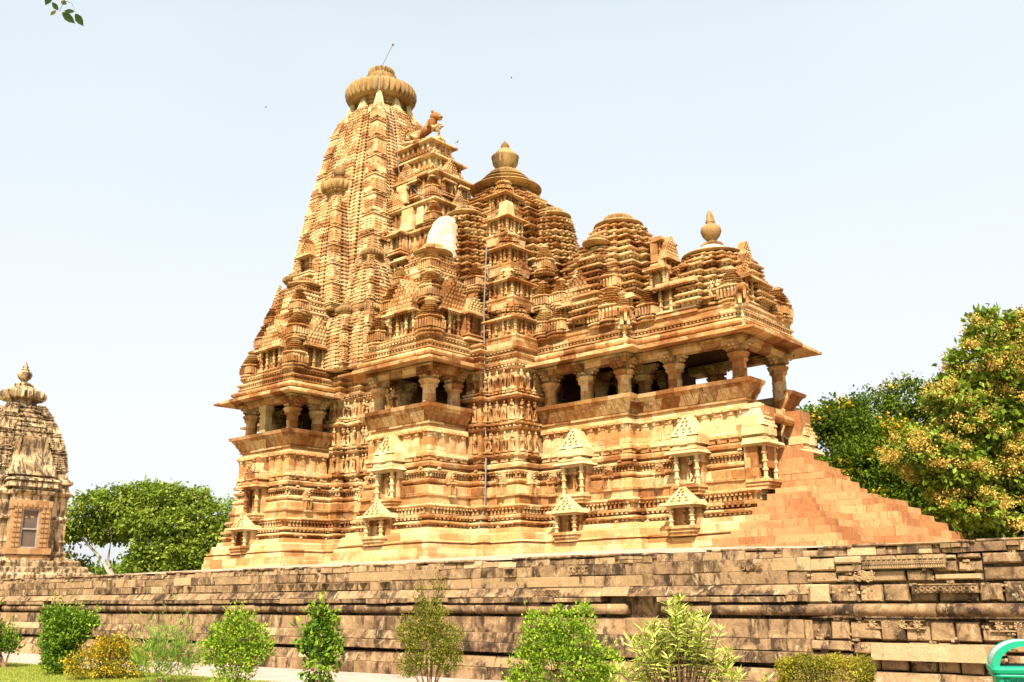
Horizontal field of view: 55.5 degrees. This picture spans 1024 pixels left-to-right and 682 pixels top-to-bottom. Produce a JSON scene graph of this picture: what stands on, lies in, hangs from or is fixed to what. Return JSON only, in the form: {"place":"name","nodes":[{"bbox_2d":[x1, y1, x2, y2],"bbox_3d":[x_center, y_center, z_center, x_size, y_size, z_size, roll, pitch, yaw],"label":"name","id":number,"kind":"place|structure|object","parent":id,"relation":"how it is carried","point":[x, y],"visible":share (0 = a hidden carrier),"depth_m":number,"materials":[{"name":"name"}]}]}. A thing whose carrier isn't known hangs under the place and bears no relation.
{"place":"outdoors","nodes":[
{"label":"outdoors","id":0,"kind":"place"},
{"bbox_2d":[45,0,83,25],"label":"leafy twig","id":1,"kind":"object","parent":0,"point":[67,16],"visible":1,"depth_m":4.00,"materials":[{"name":"green plant"}]},
{"bbox_2d":[0,661,279,681],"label":"lawn","id":2,"kind":"structure","parent":0,"point":[83,679],"depth_m":20.93,"materials":[{"name":"plant"}]},
{"bbox_2d":[0,601,25,667],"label":"leafy shrub","id":3,"kind":"object","parent":2,"relation":"on","point":[8,642],"visible":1,"depth_m":24.78,"materials":[{"name":"green plant"}]},
{"bbox_2d":[34,592,105,674],"bbox_3d":[-10.225,6.803,22.428,1.446,1.976,1.281,-13,-19,39],"label":"rounded shrub","id":4,"kind":"object","parent":2,"relation":"on","point":[67,628],"visible":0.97,"depth_m":22.22,"materials":[{"name":"green plant"}]},
{"bbox_2d":[58,623,154,679],"bbox_3d":[-8.643,6.679,20.797,1.981,1.258,1.301,-1,-15,-1],"label":"flowering shrub","id":5,"kind":"object","parent":2,"relation":"on","point":[105,648],"visible":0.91,"depth_m":20.63,"materials":[{"name":"yellow plant"}]},
{"bbox_2d":[114,587,218,681],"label":"oleander shrub","id":6,"kind":"object","parent":2,"relation":"on","point":[157,646],"visible":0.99,"depth_m":19.43,"materials":[{"name":"green plant"}]},
{"bbox_2d":[197,596,276,681],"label":"spreading shrub","id":7,"kind":"object","parent":2,"relation":"on","point":[233,643],"visible":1,"depth_m":17.53,"materials":[{"name":"green plant"}]},
{"bbox_2d":[290,590,345,681],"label":"hibiscus shrub","id":8,"kind":"object","parent":2,"relation":"on","point":[311,643],"visible":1,"depth_m":16.09,"materials":[{"name":"green plant"}]},
{"bbox_2d":[393,571,468,681],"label":"myrtle shrub","id":9,"kind":"object","parent":2,"relation":"on","point":[420,628],"visible":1,"depth_m":14.54,"materials":[{"name":"green plant"}]},
{"bbox_2d":[501,596,624,681],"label":"bright bush","id":10,"kind":"object","parent":2,"relation":"on","point":[556,635],"visible":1,"depth_m":12.96,"materials":[{"name":"green plant"}]},
{"bbox_2d":[605,592,773,681],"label":"variegated oleander","id":11,"kind":"object","parent":2,"relation":"on","point":[681,648],"visible":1,"depth_m":11.78,"materials":[{"name":"green plant"}]},
{"bbox_2d":[774,650,877,681],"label":"clipped hedge","id":12,"kind":"object","parent":2,"relation":"on","point":[866,668],"visible":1,"depth_m":10.42,"materials":[{"name":"green plant"}]},
{"bbox_2d":[986,639,1023,681],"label":"litter bin","id":13,"kind":"object","parent":2,"relation":"on","point":[1003,672],"visible":1,"depth_m":8.99,"materials":[{"name":"green plastic"}]},
{"bbox_2d":[2,652,504,681],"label":"path","id":14,"kind":"structure","parent":0,"point":[276,674],"depth_m":21.16,"materials":[{"name":"beige concrete"}]},
{"bbox_2d":[108,545,839,574],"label":"terrace floor","id":15,"kind":"structure","parent":0,"point":[617,551],"depth_m":29.23,"materials":[{"name":"beige stone"}]},
{"bbox_2d":[0,362,96,578],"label":"shrine","id":16,"kind":"object","parent":15,"relation":"on","point":[36,483],"visible":1,"depth_m":48.96,"materials":[{"name":"stone"}]},
{"bbox_2d":[19,509,39,547],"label":"window frame","id":17,"kind":"structure","parent":16,"relation":"in","point":[38,510],"depth_m":48.30,"materials":[{"name":"brown stone"}]},
{"bbox_2d":[202,43,977,569],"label":"temple","id":18,"kind":"structure","parent":15,"relation":"on","point":[440,363],"depth_m":47.36,"materials":[{"name":"stone"}]},
{"bbox_2d":[0,0,1023,571],"label":"sky","id":19,"kind":"structure","parent":0,"point":[868,155],"materials":[{"name":"white"}]},
{"label":"ground","id":20,"kind":"structure","parent":0,"visible":0},
{"bbox_2d":[64,475,229,574],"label":"broad tree","id":21,"kind":"object","parent":20,"relation":"on","point":[145,513],"visible":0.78,"depth_m":89.57,"materials":[{"name":"green plant"}]},
{"bbox_2d":[198,493,237,544],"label":"young tree","id":22,"kind":"object","parent":20,"relation":"on","point":[228,504],"visible":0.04,"depth_m":94.67,"materials":[{"name":"green plant"}]},
{"bbox_2d":[0,537,1023,681],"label":"terrace wall","id":23,"kind":"structure","parent":20,"relation":"on","point":[907,612],"depth_m":17.77,"materials":[{"name":"stone"}]},
{"bbox_2d":[76,450,1010,574],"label":"wood","id":24,"kind":"object","parent":20,"relation":"on","point":[99,569],"depth_m":104.48,"materials":[{"name":"green plant"}]},
{"bbox_2d":[794,391,963,538],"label":"feathery tree","id":25,"kind":"object","parent":20,"relation":"on","point":[831,428],"visible":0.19,"depth_m":74.10,"materials":[{"name":"green plant"}]},
{"bbox_2d":[838,371,1014,502],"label":"feathery tree","id":26,"kind":"object","parent":20,"relation":"on","point":[891,395],"visible":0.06,"depth_m":81.38,"materials":[{"name":"green plant"}]},
{"bbox_2d":[867,302,1023,552],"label":"teak tree","id":27,"kind":"object","parent":20,"relation":"on","point":[973,495],"visible":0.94,"depth_m":40.80,"materials":[{"name":"green plant"}]}
]}

